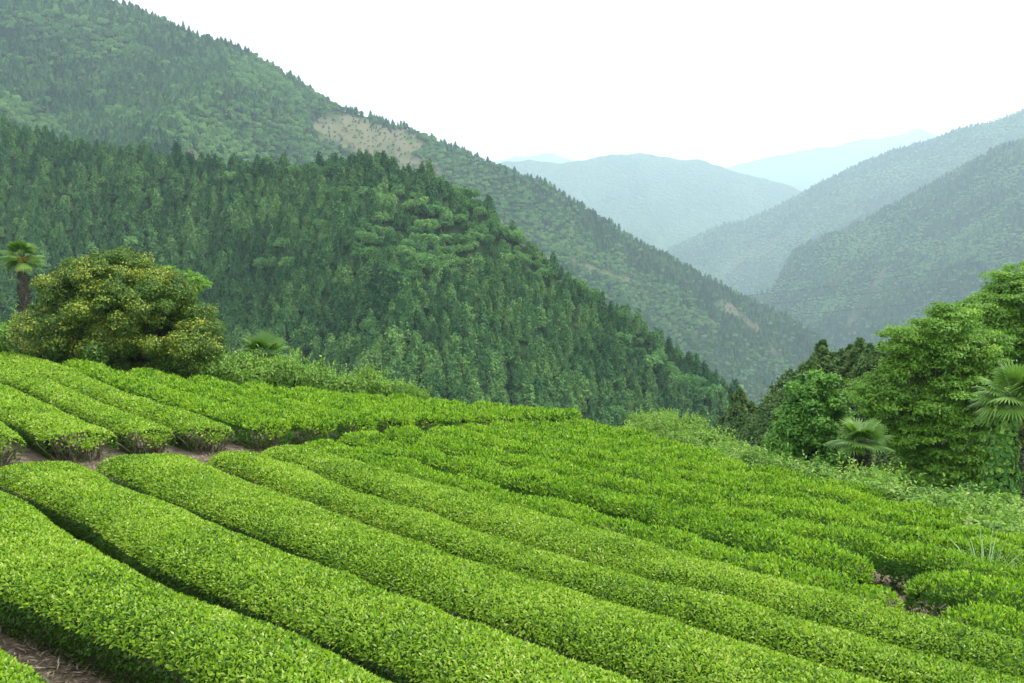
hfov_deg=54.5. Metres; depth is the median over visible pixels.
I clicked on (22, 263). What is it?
fan palm
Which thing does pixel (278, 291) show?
cedar tree
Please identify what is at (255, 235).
cedar tree
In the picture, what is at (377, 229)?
broadleaf tree
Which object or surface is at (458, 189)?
broadleaf tree
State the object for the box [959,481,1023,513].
shrub
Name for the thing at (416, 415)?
tea hedge
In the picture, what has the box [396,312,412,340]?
cedar tree
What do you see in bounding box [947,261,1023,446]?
maple tree
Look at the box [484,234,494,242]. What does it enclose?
broadleaf tree
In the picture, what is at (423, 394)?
shrub
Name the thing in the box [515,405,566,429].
tea hedge
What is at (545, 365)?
cedar tree
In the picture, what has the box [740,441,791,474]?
shrub
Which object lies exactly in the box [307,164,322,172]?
broadleaf tree
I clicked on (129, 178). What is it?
cedar tree
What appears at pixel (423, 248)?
broadleaf tree
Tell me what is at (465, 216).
broadleaf tree
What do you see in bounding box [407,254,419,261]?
broadleaf tree
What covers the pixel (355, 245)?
broadleaf tree
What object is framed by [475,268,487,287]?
cedar tree
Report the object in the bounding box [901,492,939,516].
shrub
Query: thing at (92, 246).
cedar tree
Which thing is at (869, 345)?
cedar tree
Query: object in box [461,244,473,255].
broadleaf tree
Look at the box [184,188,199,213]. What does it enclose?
cedar tree
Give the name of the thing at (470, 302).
cedar tree
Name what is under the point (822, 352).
cedar tree
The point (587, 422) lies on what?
tea hedge
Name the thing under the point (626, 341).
cedar tree
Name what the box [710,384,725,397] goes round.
broadleaf tree
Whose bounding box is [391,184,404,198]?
broadleaf tree
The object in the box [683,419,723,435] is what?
shrub
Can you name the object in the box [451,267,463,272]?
broadleaf tree
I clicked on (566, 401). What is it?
cedar tree
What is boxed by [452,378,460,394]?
cedar tree
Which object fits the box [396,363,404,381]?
cedar tree
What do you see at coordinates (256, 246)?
cedar tree
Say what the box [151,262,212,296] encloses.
broadleaf tree
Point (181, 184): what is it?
cedar tree
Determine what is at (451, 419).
tea hedge
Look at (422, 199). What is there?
broadleaf tree
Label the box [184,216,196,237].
cedar tree
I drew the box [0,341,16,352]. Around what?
shrub
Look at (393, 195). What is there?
broadleaf tree
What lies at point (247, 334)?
cedar tree
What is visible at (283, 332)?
cedar tree
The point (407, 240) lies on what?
broadleaf tree
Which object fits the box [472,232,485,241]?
broadleaf tree
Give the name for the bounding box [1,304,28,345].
shrub
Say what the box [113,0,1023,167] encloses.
sky
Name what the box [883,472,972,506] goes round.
shrub
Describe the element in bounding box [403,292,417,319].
cedar tree
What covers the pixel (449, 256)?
broadleaf tree
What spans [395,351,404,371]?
cedar tree
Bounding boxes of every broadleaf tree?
[0,1,1023,417]
[72,191,81,199]
[95,178,105,185]
[123,236,138,247]
[133,171,150,185]
[143,188,155,197]
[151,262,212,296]
[221,171,235,184]
[233,172,240,179]
[240,161,253,172]
[244,173,252,180]
[252,257,270,269]
[256,157,272,167]
[265,256,276,269]
[273,237,293,253]
[278,257,294,267]
[287,164,301,176]
[302,162,316,171]
[305,165,320,173]
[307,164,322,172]
[311,218,325,229]
[316,168,324,176]
[317,236,329,242]
[321,166,336,177]
[323,189,330,198]
[327,162,347,174]
[327,186,338,198]
[332,189,350,205]
[345,186,354,192]
[349,247,372,265]
[350,241,364,250]
[351,191,363,198]
[352,231,364,241]
[354,217,368,226]
[354,227,366,236]
[357,186,367,197]
[360,222,371,229]
[361,187,378,196]
[361,232,378,245]
[370,193,383,201]
[371,225,383,234]
[372,212,390,226]
[376,237,389,245]
[378,193,398,208]
[379,200,390,208]
[382,226,395,235]
[385,233,398,244]
[385,245,396,254]
[387,193,397,201]
[387,264,403,274]
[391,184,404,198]
[396,245,416,255]
[401,238,414,242]
[401,242,416,248]
[403,269,417,280]
[404,199,421,214]
[406,226,422,233]
[406,261,416,269]
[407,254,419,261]
[408,234,419,242]
[410,215,417,222]
[414,220,426,233]
[415,196,429,203]
[417,233,439,250]
[417,241,427,247]
[418,202,433,218]
[418,245,426,252]
[418,252,426,260]
[423,254,438,262]
[423,264,443,274]
[424,227,434,233]
[425,219,439,229]
[426,205,446,219]
[427,249,435,254]
[434,200,441,206]
[437,234,453,245]
[438,216,453,231]
[438,253,456,265]
[439,209,453,225]
[439,261,449,269]
[442,246,455,254]
[445,256,463,267]
[447,268,453,275]
[449,233,465,243]
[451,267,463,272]
[452,244,463,256]
[454,187,462,195]
[454,214,467,223]
[454,216,465,226]
[460,187,479,198]
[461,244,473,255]
[466,198,475,212]
[467,228,477,240]
[470,199,482,207]
[470,241,479,251]
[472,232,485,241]
[473,224,487,233]
[474,206,486,219]
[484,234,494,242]
[486,219,496,227]
[490,227,505,240]
[499,224,508,229]
[501,243,511,253]
[504,229,519,244]
[504,253,514,262]
[511,250,522,260]
[513,234,526,245]
[515,229,523,236]
[516,253,531,269]
[530,260,542,265]
[531,272,542,281]
[536,267,549,281]
[538,264,552,278]
[576,280,587,292]
[578,286,588,292]
[584,287,600,298]
[614,308,632,322]
[614,332,631,343]
[618,347,634,355]
[631,347,646,358]
[635,338,643,346]
[649,353,668,364]
[652,349,666,359]
[662,361,674,368]
[662,364,677,374]
[675,371,691,383]
[675,373,690,385]
[687,374,700,391]
[689,383,700,398]
[691,386,713,403]
[695,377,707,388]
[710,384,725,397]
[760,368,856,473]
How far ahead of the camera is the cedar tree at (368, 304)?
273.58 m
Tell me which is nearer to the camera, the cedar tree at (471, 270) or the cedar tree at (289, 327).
the cedar tree at (289, 327)
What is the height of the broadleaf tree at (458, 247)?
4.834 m
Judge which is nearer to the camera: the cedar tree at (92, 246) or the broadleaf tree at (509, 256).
the broadleaf tree at (509, 256)
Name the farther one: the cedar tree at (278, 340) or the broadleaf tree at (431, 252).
the broadleaf tree at (431, 252)
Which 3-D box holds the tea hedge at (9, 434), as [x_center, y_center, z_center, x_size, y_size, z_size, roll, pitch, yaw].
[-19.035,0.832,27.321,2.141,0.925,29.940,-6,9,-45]
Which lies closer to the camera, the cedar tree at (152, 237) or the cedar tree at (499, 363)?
the cedar tree at (499, 363)
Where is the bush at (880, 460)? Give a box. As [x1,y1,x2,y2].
[805,436,1023,498]
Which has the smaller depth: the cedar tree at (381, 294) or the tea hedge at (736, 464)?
the tea hedge at (736, 464)
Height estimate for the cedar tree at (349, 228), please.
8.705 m
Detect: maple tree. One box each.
[843,301,1022,491]
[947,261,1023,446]
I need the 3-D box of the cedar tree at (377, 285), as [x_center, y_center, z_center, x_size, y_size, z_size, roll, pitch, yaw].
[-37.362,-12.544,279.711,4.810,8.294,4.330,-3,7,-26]
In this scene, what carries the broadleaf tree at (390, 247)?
on the hill
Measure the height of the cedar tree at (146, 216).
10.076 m
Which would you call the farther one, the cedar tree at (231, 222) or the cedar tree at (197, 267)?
the cedar tree at (231, 222)
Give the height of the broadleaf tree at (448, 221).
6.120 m
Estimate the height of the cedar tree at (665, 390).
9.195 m
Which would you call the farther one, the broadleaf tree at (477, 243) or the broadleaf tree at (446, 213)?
the broadleaf tree at (446, 213)
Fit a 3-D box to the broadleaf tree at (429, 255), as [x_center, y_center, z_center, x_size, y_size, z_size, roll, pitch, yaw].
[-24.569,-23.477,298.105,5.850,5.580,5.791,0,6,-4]
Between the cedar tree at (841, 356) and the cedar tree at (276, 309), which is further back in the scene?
the cedar tree at (276, 309)
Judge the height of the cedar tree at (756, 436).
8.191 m
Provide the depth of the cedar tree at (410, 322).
265.78 m
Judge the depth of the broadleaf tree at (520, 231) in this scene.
330.53 m
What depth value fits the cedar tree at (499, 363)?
263.79 m
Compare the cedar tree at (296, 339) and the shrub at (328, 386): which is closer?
the shrub at (328, 386)
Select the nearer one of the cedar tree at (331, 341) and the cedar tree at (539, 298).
the cedar tree at (331, 341)
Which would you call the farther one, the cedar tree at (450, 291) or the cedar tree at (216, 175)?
the cedar tree at (216, 175)
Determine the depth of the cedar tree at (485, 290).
293.62 m
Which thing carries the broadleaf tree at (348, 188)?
on the hill
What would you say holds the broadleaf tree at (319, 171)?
on the hill
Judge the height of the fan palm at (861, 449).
2.529 m
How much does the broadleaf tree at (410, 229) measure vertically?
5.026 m
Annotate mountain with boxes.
[0,0,829,406]
[491,128,938,191]
[499,153,800,251]
[668,112,1023,294]
[753,142,1023,347]
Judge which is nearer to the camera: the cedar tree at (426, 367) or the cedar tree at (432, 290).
the cedar tree at (426, 367)
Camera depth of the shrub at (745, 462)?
26.57 m
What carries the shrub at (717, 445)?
on the field ground
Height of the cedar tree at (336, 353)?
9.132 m
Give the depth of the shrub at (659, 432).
32.92 m
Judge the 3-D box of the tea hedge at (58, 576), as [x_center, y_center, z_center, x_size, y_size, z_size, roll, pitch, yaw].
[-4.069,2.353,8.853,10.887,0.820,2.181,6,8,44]
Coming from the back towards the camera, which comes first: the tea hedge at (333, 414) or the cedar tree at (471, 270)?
the cedar tree at (471, 270)
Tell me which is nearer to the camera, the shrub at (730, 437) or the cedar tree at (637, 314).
the shrub at (730, 437)
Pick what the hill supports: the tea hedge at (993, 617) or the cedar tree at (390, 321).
the cedar tree at (390, 321)
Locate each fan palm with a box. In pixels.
[0,240,45,314]
[234,330,289,364]
[825,416,894,472]
[965,361,1023,496]
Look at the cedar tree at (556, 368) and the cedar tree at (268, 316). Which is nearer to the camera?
the cedar tree at (556, 368)
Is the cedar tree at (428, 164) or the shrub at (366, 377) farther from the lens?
the cedar tree at (428, 164)
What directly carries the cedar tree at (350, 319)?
on the hill
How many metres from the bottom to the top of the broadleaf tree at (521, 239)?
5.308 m
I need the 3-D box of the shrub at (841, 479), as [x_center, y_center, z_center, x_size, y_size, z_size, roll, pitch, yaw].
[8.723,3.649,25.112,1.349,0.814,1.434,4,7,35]
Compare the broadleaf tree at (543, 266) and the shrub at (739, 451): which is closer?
the shrub at (739, 451)
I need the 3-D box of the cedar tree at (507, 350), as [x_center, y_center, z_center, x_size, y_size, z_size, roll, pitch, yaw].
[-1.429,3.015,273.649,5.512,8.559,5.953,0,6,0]
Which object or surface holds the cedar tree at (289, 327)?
on the hill
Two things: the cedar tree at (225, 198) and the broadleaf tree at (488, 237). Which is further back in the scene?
the cedar tree at (225, 198)
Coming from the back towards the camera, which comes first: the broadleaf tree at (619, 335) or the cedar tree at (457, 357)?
the broadleaf tree at (619, 335)
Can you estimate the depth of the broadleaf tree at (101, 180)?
378.23 m
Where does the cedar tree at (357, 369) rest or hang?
on the hill
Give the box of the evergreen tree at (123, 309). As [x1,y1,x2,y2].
[6,245,231,380]
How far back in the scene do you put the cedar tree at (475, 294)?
292.12 m
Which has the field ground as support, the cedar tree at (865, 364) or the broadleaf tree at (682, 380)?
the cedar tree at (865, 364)
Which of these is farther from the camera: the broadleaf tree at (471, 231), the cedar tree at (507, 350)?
the broadleaf tree at (471, 231)
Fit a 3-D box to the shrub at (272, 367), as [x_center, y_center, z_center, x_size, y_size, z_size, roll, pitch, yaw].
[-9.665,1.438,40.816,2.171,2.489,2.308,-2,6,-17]
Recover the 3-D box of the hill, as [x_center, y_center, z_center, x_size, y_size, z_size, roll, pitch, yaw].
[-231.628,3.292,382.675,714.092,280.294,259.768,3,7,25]
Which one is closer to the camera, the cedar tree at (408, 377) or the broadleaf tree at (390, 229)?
the cedar tree at (408, 377)
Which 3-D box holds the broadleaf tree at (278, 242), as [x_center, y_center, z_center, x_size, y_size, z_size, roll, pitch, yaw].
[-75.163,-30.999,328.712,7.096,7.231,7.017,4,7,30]
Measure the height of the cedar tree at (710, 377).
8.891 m
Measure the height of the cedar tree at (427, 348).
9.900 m
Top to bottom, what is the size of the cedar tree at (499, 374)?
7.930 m
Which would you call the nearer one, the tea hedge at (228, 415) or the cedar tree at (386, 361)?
the tea hedge at (228, 415)
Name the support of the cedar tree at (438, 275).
on the hill
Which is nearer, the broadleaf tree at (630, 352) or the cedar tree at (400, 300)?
the cedar tree at (400, 300)
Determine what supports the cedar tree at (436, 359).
on the hill
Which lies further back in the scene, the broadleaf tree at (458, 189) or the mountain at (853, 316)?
the mountain at (853, 316)
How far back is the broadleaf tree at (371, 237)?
305.31 m
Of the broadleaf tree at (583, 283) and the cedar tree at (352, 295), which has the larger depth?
the broadleaf tree at (583, 283)
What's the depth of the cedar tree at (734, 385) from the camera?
297.33 m
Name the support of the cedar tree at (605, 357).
on the hill
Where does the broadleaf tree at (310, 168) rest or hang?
on the hill
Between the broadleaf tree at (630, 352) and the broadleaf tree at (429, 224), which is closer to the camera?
the broadleaf tree at (630, 352)
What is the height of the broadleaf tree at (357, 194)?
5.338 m
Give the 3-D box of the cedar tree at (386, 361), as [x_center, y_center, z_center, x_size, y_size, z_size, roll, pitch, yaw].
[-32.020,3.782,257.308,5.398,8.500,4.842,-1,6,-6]
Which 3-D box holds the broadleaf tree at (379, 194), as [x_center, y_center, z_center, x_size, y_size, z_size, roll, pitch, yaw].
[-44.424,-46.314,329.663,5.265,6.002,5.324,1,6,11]
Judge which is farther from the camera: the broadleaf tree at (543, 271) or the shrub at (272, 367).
the broadleaf tree at (543, 271)
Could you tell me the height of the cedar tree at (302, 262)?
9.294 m
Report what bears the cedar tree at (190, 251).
on the hill
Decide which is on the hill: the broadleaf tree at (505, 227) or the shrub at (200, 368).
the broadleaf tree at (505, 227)
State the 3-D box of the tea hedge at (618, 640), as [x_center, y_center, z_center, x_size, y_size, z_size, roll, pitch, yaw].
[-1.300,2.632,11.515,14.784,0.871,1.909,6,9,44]
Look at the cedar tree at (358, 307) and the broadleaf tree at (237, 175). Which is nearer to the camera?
the cedar tree at (358, 307)
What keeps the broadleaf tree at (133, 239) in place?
on the hill
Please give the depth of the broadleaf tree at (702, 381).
295.51 m
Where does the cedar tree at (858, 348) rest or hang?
on the field ground
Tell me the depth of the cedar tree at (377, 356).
255.89 m
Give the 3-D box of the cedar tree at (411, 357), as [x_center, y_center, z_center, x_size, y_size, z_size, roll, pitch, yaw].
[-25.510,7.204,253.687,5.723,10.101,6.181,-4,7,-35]
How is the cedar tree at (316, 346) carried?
on the hill
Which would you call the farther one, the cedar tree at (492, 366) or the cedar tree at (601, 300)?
the cedar tree at (601, 300)
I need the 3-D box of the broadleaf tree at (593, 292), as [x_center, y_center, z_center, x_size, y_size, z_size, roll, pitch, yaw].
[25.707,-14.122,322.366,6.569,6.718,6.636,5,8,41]
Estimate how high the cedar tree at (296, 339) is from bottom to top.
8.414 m
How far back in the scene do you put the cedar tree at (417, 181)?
336.49 m
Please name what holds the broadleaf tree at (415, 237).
on the hill
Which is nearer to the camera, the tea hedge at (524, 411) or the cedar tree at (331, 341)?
the tea hedge at (524, 411)
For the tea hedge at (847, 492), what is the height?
1.241 m
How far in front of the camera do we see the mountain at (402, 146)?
1236.46 m
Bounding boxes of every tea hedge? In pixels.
[0,351,236,454]
[0,359,177,454]
[0,383,118,463]
[0,421,26,465]
[0,460,646,682]
[0,490,392,682]
[0,647,48,682]
[61,357,297,451]
[96,453,888,682]
[128,367,338,446]
[187,374,378,442]
[206,450,1023,682]
[241,380,415,435]
[262,444,1023,682]
[289,386,444,437]
[301,438,905,616]
[338,430,875,599]
[342,392,474,433]
[384,423,1023,605]
[385,393,500,432]
[426,396,525,427]
[427,425,1023,594]
[454,422,1023,562]
[472,400,545,427]
[487,420,965,535]
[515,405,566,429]
[515,419,882,516]
[537,419,726,466]
[545,406,582,419]
[563,417,655,444]
[903,568,1023,627]
[936,599,1023,644]
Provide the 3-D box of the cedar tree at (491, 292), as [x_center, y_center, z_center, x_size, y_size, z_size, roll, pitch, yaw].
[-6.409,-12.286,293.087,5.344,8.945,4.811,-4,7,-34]
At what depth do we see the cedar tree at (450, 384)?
250.18 m
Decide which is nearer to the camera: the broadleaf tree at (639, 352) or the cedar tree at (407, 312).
the cedar tree at (407, 312)
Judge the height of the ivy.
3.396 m
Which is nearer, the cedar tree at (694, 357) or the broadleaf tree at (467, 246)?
the cedar tree at (694, 357)
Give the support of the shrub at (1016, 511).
on the field ground
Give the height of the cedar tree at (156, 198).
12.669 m
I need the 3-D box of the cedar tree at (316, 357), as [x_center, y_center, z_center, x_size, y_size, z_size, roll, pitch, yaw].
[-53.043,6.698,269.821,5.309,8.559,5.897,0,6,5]
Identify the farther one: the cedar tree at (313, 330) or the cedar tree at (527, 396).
the cedar tree at (313, 330)
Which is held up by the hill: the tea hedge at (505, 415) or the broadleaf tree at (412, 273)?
the broadleaf tree at (412, 273)
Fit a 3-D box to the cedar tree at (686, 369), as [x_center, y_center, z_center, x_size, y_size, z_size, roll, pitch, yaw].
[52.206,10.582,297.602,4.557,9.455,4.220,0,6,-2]
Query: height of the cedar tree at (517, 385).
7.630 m
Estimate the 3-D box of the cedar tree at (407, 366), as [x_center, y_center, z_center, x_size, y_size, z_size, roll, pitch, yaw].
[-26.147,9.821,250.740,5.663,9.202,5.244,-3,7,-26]
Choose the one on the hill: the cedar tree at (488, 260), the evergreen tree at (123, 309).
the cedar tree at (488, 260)
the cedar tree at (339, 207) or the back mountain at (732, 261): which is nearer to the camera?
the cedar tree at (339, 207)
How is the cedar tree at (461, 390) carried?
on the hill
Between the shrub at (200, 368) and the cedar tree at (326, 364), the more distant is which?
the cedar tree at (326, 364)
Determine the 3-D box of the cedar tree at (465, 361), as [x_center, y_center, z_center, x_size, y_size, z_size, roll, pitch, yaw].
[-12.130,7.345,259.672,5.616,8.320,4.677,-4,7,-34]
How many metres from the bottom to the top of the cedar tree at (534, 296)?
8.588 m
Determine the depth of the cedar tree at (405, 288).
277.66 m
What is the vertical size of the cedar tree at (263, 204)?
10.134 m
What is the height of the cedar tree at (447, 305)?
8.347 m
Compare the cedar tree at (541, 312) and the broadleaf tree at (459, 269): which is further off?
the broadleaf tree at (459, 269)
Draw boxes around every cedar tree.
[0,0,1023,430]
[33,249,51,272]
[84,240,97,261]
[123,141,138,162]
[125,170,137,192]
[133,229,147,252]
[135,243,143,253]
[140,210,153,230]
[143,227,160,247]
[148,186,161,213]
[163,234,178,255]
[169,170,184,189]
[169,240,181,262]
[170,140,184,163]
[173,190,185,212]
[175,173,186,193]
[180,210,194,229]
[183,239,196,262]
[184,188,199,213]
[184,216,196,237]
[185,224,200,243]
[192,181,199,198]
[192,257,202,273]
[204,240,218,265]
[208,170,222,194]
[214,270,225,290]
[221,191,229,212]
[224,203,240,229]
[231,326,242,349]
[233,196,243,221]
[237,330,252,349]
[246,237,263,262]
[247,296,259,317]
[249,231,257,251]
[254,317,262,331]
[256,197,270,218]
[262,212,272,234]
[262,302,273,325]
[263,293,277,312]
[263,299,275,320]
[270,302,280,324]
[274,251,284,277]
[274,279,281,300]
[275,333,282,346]
[277,152,288,175]
[277,309,288,326]
[278,323,288,345]
[281,342,290,355]
[283,280,294,302]
[284,314,298,338]
[288,329,306,352]
[291,332,303,355]
[293,277,301,303]
[294,265,306,283]
[297,254,305,276]
[298,324,309,347]
[301,320,323,349]
[307,338,319,358]
[309,351,322,367]
[312,173,320,194]
[315,151,323,167]
[315,184,324,210]
[317,241,331,268]
[317,307,331,335]
[319,359,330,370]
[322,333,338,356]
[330,199,345,220]
[331,342,346,368]
[335,341,348,368]
[336,209,349,229]
[339,265,355,286]
[342,333,353,358]
[343,222,357,242]
[346,312,358,336]
[347,290,356,310]
[348,347,360,369]
[352,167,365,188]
[352,367,362,375]
[354,300,363,317]
[355,348,378,372]
[356,296,378,324]
[358,257,373,283]
[359,333,373,356]
[367,260,381,289]
[369,325,378,345]
[369,339,386,369]
[370,295,377,317]
[371,285,388,315]
[374,282,386,300]
[377,265,393,295]
[380,340,392,367]
[380,364,386,379]
[381,269,394,288]
[383,327,391,343]
[384,316,396,335]
[386,299,395,318]
[386,363,401,381]
[388,160,402,184]
[389,280,399,300]
[392,302,403,325]
[395,291,405,312]
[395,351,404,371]
[396,253,407,274]
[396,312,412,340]
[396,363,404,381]
[397,275,413,300]
[402,300,414,322]
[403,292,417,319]
[403,363,417,385]
[403,369,414,384]
[404,307,413,326]
[405,317,414,343]
[405,350,422,381]
[409,171,426,192]
[411,285,424,308]
[416,341,440,370]
[420,352,434,379]
[424,158,437,177]
[426,176,439,196]
[426,256,443,281]
[427,278,437,298]
[427,298,438,320]
[430,347,442,368]
[434,293,443,316]
[439,315,451,339]
[442,354,460,379]
[444,297,452,317]
[444,370,456,395]
[447,285,458,304]
[448,333,461,354]
[451,386,459,399]
[452,349,463,373]
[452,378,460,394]
[456,303,472,330]
[457,382,469,403]
[458,340,470,358]
[459,354,473,379]
[460,288,468,303]
[460,301,476,323]
[461,255,478,279]
[464,323,477,346]
[464,376,471,393]
[465,296,475,318]
[466,377,484,405]
[467,278,480,302]
[467,349,479,374]
[472,303,492,334]
[473,253,487,276]
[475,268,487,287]
[477,329,490,345]
[478,328,499,358]
[479,279,488,302]
[480,339,488,358]
[482,261,497,283]
[484,354,504,384]
[485,255,494,272]
[487,285,496,308]
[489,313,501,335]
[490,332,497,349]
[493,356,506,382]
[494,365,506,385]
[495,392,506,403]
[501,337,515,363]
[507,377,521,399]
[511,317,523,340]
[511,373,536,405]
[511,377,521,395]
[513,393,521,406]
[516,285,529,305]
[518,306,536,332]
[528,360,538,382]
[531,375,545,396]
[532,289,541,306]
[535,292,545,310]
[535,305,547,329]
[540,370,556,393]
[541,353,552,378]
[548,352,560,376]
[549,374,566,398]
[562,389,573,414]
[569,394,580,414]
[578,376,592,399]
[579,356,589,377]
[581,306,589,322]
[595,391,617,424]
[597,294,609,315]
[597,377,609,397]
[598,350,614,370]
[603,360,617,385]
[618,327,631,348]
[629,376,643,399]
[632,307,643,330]
[633,386,642,408]
[641,398,654,414]
[648,329,664,352]
[652,404,661,414]
[655,391,666,412]
[661,381,671,405]
[668,370,679,390]
[679,380,694,404]
[680,362,691,386]
[690,353,702,370]
[691,357,704,377]
[692,393,707,416]
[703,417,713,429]
[707,371,715,385]
[707,404,718,423]
[709,387,756,440]
[719,376,727,388]
[728,378,740,402]
[730,368,800,455]
[735,411,771,448]
[773,355,833,418]
[792,361,804,379]
[812,339,841,388]
[833,347,849,387]
[834,337,866,390]
[840,347,912,486]
[845,343,853,354]
[847,342,874,407]
[860,341,892,394]
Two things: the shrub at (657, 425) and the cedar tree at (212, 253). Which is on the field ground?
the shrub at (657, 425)
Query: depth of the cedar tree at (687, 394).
290.95 m
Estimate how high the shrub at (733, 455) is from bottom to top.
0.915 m
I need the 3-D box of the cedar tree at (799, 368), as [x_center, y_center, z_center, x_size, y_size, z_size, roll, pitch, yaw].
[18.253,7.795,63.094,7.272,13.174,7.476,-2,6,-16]
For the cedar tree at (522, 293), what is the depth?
294.47 m
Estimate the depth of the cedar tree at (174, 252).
342.62 m
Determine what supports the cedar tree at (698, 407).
on the hill
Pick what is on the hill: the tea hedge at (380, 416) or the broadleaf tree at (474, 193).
the broadleaf tree at (474, 193)
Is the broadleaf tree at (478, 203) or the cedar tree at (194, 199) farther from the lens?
the cedar tree at (194, 199)
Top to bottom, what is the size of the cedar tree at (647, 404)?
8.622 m
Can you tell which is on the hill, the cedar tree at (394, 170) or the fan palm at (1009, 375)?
the cedar tree at (394, 170)
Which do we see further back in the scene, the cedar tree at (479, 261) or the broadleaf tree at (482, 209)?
the broadleaf tree at (482, 209)
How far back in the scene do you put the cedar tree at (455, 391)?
245.74 m
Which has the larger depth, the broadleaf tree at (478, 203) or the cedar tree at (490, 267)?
the broadleaf tree at (478, 203)
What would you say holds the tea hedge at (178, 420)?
on the field ground
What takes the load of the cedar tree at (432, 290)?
on the hill
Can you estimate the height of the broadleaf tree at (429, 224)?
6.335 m
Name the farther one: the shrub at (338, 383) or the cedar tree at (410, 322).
the cedar tree at (410, 322)
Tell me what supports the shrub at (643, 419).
on the field ground
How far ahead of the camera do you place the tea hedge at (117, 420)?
22.33 m
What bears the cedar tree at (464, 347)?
on the hill
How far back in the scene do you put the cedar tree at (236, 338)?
299.05 m
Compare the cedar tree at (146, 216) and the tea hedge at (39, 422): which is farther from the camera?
the cedar tree at (146, 216)
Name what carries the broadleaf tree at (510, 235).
on the hill
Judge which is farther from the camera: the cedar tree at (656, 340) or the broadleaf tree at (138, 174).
the broadleaf tree at (138, 174)
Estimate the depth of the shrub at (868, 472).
23.90 m
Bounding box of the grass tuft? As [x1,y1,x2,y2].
[937,524,1023,592]
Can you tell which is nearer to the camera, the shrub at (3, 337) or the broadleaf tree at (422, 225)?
the shrub at (3, 337)
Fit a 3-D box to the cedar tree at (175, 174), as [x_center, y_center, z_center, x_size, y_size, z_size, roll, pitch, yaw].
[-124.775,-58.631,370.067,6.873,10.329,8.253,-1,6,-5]
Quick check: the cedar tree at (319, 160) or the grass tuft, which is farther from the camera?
the cedar tree at (319, 160)
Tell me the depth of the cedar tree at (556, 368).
279.80 m
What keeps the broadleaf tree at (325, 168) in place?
on the hill
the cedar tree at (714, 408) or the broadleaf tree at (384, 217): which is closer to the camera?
the cedar tree at (714, 408)
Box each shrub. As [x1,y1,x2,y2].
[0,323,18,351]
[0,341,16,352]
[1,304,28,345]
[186,343,229,380]
[198,355,244,384]
[206,343,262,371]
[225,356,279,390]
[251,348,301,393]
[266,351,324,390]
[291,355,338,391]
[308,363,354,397]
[331,367,371,393]
[340,369,383,394]
[359,363,389,398]
[368,372,404,400]
[380,377,421,400]
[403,381,431,401]
[620,417,662,434]
[625,411,638,423]
[635,406,677,417]
[636,405,668,422]
[636,411,677,433]
[643,421,671,442]
[648,407,692,424]
[662,424,713,446]
[665,408,712,435]
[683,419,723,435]
[684,421,734,446]
[693,438,738,452]
[697,439,739,455]
[701,441,743,454]
[708,439,756,462]
[710,428,739,445]
[717,435,751,449]
[727,454,778,473]
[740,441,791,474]
[776,449,853,479]
[828,465,858,480]
[839,453,906,486]
[839,457,926,501]
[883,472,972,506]
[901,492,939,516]
[934,485,999,523]
[948,490,1023,544]
[952,487,1023,523]
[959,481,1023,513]
[1008,499,1023,525]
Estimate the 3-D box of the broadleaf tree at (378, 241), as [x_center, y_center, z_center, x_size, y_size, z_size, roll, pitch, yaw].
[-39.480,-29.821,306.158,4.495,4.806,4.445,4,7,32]
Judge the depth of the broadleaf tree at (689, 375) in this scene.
295.77 m
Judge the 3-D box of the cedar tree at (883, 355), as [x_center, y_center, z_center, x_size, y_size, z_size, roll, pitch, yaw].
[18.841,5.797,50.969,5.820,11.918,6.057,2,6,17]
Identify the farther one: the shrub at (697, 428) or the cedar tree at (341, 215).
the cedar tree at (341, 215)
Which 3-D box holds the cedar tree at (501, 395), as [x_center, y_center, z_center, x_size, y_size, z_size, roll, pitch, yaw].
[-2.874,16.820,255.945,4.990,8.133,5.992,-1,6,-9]
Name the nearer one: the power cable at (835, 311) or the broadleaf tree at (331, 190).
the broadleaf tree at (331, 190)
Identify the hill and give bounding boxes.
[0,132,728,419]
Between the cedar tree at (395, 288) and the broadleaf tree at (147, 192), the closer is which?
the cedar tree at (395, 288)
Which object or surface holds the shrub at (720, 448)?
on the field ground
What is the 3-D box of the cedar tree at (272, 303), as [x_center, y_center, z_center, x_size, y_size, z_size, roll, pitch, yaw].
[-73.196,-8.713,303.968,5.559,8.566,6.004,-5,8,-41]
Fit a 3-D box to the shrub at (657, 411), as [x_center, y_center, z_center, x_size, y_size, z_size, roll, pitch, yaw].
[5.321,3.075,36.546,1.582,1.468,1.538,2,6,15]
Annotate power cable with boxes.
[696,253,1022,299]
[720,297,964,317]
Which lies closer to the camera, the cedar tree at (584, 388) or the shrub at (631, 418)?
the shrub at (631, 418)
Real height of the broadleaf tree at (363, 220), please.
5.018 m
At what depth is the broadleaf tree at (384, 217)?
316.17 m
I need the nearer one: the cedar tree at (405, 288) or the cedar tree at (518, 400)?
the cedar tree at (518, 400)
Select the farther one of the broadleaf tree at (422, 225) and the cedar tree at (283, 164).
the cedar tree at (283, 164)
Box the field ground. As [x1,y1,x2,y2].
[0,382,1013,682]
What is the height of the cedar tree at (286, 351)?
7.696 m
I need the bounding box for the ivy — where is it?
[943,403,1022,505]
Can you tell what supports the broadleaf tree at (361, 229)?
on the hill
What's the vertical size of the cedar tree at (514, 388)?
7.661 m

